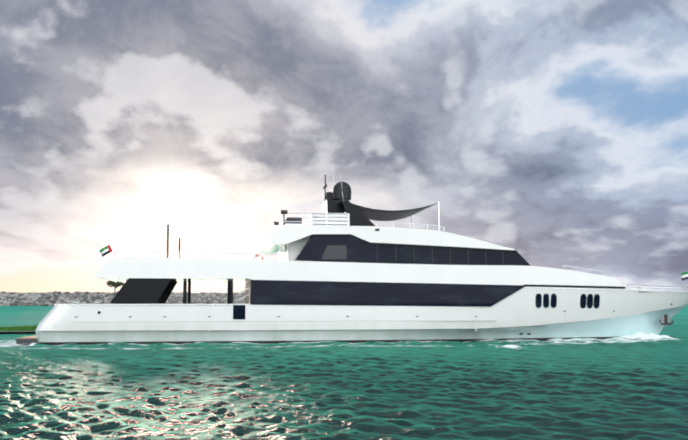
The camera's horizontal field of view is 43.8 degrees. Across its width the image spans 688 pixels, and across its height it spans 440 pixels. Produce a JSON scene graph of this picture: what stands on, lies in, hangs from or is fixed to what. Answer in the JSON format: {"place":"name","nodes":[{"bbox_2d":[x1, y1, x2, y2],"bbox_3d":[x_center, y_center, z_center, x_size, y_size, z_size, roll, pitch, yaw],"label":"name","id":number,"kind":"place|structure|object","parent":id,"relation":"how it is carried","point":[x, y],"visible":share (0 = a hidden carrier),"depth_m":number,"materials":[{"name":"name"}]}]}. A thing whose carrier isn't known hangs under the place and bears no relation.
{"place":"outdoors","nodes":[
{"label":"outdoors","id":0,"kind":"place"},
{"bbox_2d":[245,280,250,303],"bbox_3d":[-4.856,3.694,43.277,0.020,1.167,7.260,1,-6,-9],"label":"glass panel","id":1,"kind":"object","parent":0,"point":[247,284],"visible":0.79,"depth_m":43.41,"materials":[{"name":"clear glass"}]},
{"bbox_2d":[279,236,309,260],"bbox_3d":[-2.493,1.628,43.835,1.272,1.270,5.400,1,-6,-9],"label":"superstructure wall panel","id":2,"kind":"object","parent":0,"point":[293,249],"depth_m":41.15,"materials":[{"name":"white metal"}]},
{"bbox_2d":[0,304,687,439],"bbox_3d":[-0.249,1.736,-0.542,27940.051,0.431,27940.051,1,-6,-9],"label":"water","id":3,"kind":"structure","parent":0,"point":[634,386],"depth_m":19.07,"materials":[{"name":"teal liquid"}]},
{"bbox_2d":[0,325,37,333],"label":"pontoon","id":4,"kind":"object","parent":3,"relation":"on","point":[28,329],"visible":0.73,"depth_m":53.16,"materials":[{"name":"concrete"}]},
{"bbox_2d":[16,335,37,343],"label":"swim platform","id":5,"kind":"structure","parent":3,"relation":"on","point":[28,339],"depth_m":38.65,"materials":[{"name":"grey"}]},
{"bbox_2d":[0,291,244,305],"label":"breakwater","id":6,"kind":"object","parent":3,"relation":"in","point":[32,298],"visible":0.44,"depth_m":611.37,"materials":[{"name":"grey stone"}]},
{"bbox_2d":[107,280,123,291],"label":"tree","id":7,"kind":"object","parent":6,"relation":"on","point":[112,283],"visible":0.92,"depth_m":622.19,"materials":[{"name":"green plant"}]},
{"bbox_2d":[35,287,687,344],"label":"hull","id":8,"kind":"object","parent":3,"relation":"on","point":[514,315],"visible":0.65,"depth_m":40.52,"materials":[{"name":"white"}]},
{"bbox_2d":[75,311,614,332],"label":"scuppers","id":9,"kind":"object","parent":8,"relation":"on","point":[278,322],"visible":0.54,"depth_m":39.34,"materials":[{"name":"grey metal"}]},
{"bbox_2d":[62,169,687,321],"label":"fittings","id":10,"kind":"object","parent":8,"relation":"on","point":[329,193],"visible":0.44,"depth_m":39.84,"materials":[{"name":"silver metal"}]},
{"bbox_2d":[99,244,115,256],"bbox_3d":[-11.480,1.483,41.540,0.834,0.627,0.112,-1,-6,6],"label":"stern flag","id":11,"kind":"object","parent":10,"relation":"on","point":[106,250],"visible":0.92,"depth_m":41.53,"materials":[{"name":"multicoloured fabric"}]},
{"bbox_2d":[98,291,671,334],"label":"portholes","id":12,"kind":"object","parent":8,"relation":"attached to","point":[238,311],"visible":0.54,"depth_m":42.26,"materials":[{"name":"black glass"}]},
{"bbox_2d":[251,280,524,306],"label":"window","id":13,"kind":"structure","parent":8,"relation":"on","point":[274,292],"depth_m":40.57,"materials":[{"name":"black glass"}]},
{"bbox_2d":[535,293,599,308],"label":"porthole frames","id":14,"kind":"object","parent":8,"relation":"attached to","point":[556,300],"visible":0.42,"depth_m":42.42,"materials":[{"name":"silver metal"}]},
{"bbox_2d":[523,284,624,288],"bbox_3d":[11.184,3.609,45.712,5.821,0.177,6.758,1,-6,-9],"label":"hull trim line","id":15,"kind":"object","parent":8,"relation":"on","point":[574,286],"visible":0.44,"depth_m":42.78,"materials":[{"name":"black paint"}]},
{"bbox_2d":[94,257,624,286],"bbox_3d":[1.090,2.823,44.261,26.178,1.274,7.200,1,-6,-9],"label":"deck band","id":16,"kind":"object","parent":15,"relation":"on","point":[120,269],"visible":0.81,"depth_m":40.51,"materials":[{"name":"white metal"}]},
{"bbox_2d":[166,224,180,257],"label":"antennas","id":17,"kind":"object","parent":16,"relation":"on","point":[168,242],"visible":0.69,"depth_m":39.68,"materials":[{"name":"grey metal"}]},
{"bbox_2d":[294,234,530,265],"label":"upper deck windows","id":18,"kind":"structure","parent":16,"relation":"on","point":[359,250],"depth_m":41.09,"materials":[{"name":"black glass"}]},
{"bbox_2d":[322,245,346,258],"bbox_3d":[-0.477,1.535,40.608,1.214,0.682,0.001,1,-6,-9],"label":"panel window","id":19,"kind":"structure","parent":18,"relation":"attached to","point":[335,252],"depth_m":40.62,"materials":[{"name":"grey glass"}]},
{"bbox_2d":[260,225,513,253],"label":"upper deck roof","id":20,"kind":"structure","parent":18,"relation":"on","point":[278,239],"depth_m":40.99,"materials":[{"name":"white metal"}]},
{"bbox_2d":[274,175,326,225],"bbox_3d":[-1.938,-1.007,42.559,0.681,3.022,4.796,-3,-6,29],"label":"mast and lights","id":21,"kind":"object","parent":20,"relation":"on","point":[283,212],"visible":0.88,"depth_m":40.53,"materials":[{"name":"grey metal"}]},
{"bbox_2d":[285,213,349,225],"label":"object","id":22,"kind":"object","parent":20,"relation":"on","point":[337,220],"visible":0.56,"depth_m":41.78,"materials":[{"name":"white paint"}]},
{"bbox_2d":[313,217,346,224],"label":"louver slats","id":23,"kind":"object","parent":22,"relation":"attached to","point":[329,224],"visible":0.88,"depth_m":41.73,"materials":[{"name":"white metal"}]},
{"bbox_2d":[322,200,374,225],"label":"radar arch","id":24,"kind":"structure","parent":20,"relation":"on","point":[357,217],"depth_m":42.67,"materials":[{"name":"black paint"}]},
{"bbox_2d":[326,181,351,200],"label":"radar dome","id":25,"kind":"structure","parent":24,"relation":"on","point":[339,188],"depth_m":43.65,"materials":[{"name":"black plastic"}]},
{"bbox_2d":[344,203,436,220],"bbox_3d":[2.063,-0.366,44.718,4.577,0.789,5.102,1,-6,-9],"label":"shade sail","id":26,"kind":"object","parent":24,"relation":"attached to","point":[379,215],"visible":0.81,"depth_m":43.43,"materials":[{"name":"grey fabric"}]},
{"bbox_2d":[411,202,439,230],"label":"awning poles","id":27,"kind":"object","parent":20,"relation":"on","point":[438,219],"visible":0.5,"depth_m":42.48,"materials":[{"name":"silver metal"}]},
{"bbox_2d":[377,245,503,263],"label":"mullions","id":28,"kind":"object","parent":18,"relation":"attached to","point":[432,255],"visible":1,"depth_m":41.32,"materials":[{"name":"black"}]},
{"bbox_2d":[371,242,516,251],"bbox_3d":[4.371,1.642,44.873,7.290,0.356,7.220,1,-6,-9],"label":"visor line","id":29,"kind":"object","parent":18,"relation":"on","point":[443,246],"visible":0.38,"depth_m":41.33,"materials":[{"name":"black paint"}]},
{"bbox_2d":[661,315,670,325],"bbox_3d":[17.012,5.430,46.417,0.750,0.620,1.927,1,-6,-9],"label":"anchor recess","id":30,"kind":"object","parent":8,"relation":"attached to","point":[663,319],"visible":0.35,"depth_m":45.55,"materials":[{"name":"grey metal"}]},
{"bbox_2d":[659,314,673,324],"bbox_3d":[17.162,5.301,45.555,0.831,0.550,0.140,1,-6,-9],"label":"anchor","id":31,"kind":"object","parent":8,"relation":"attached to","point":[666,320],"visible":0.92,"depth_m":45.48,"materials":[{"name":"grey metal"}]},
{"bbox_2d":[681,271,687,280],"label":"bow flag","id":32,"kind":"object","parent":8,"relation":"on","point":[684,275],"visible":1,"depth_m":46.99,"materials":[{"name":"multicoloured fabric"}]},
{"bbox_2d":[0,0,687,292],"label":"sky","id":33,"kind":"structure","parent":0,"point":[554,133],"materials":[{"name":"grey"}]},
{"bbox_3d":[-9.422,4.902,42.469,9.460,0.050,7.000,1,-6,-9],"label":"main deck","id":34,"kind":"object","parent":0,"visible":0},
{"bbox_2d":[112,213,687,303],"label":"rails","id":35,"kind":"object","parent":34,"relation":"on","point":[427,227],"visible":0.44,"depth_m":40.81,"materials":[{"name":"silver metal"}]},
{"bbox_3d":[-9.101,4.552,42.551,8.810,0.782,7.192,1,-6,-9],"label":"aft inner bulwark","id":36,"kind":"object","parent":34,"relation":"on","visible":0},
{"bbox_2d":[109,278,176,303],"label":"aft screens","id":37,"kind":"object","parent":36,"relation":"on","point":[145,290],"visible":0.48,"depth_m":39.05,"materials":[{"name":"black glass"}]},
{"bbox_2d":[183,278,232,303],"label":"deck support pillars","id":38,"kind":"structure","parent":36,"relation":"on","point":[230,293],"depth_m":39.67,"materials":[{"name":"metal"}]}
]}

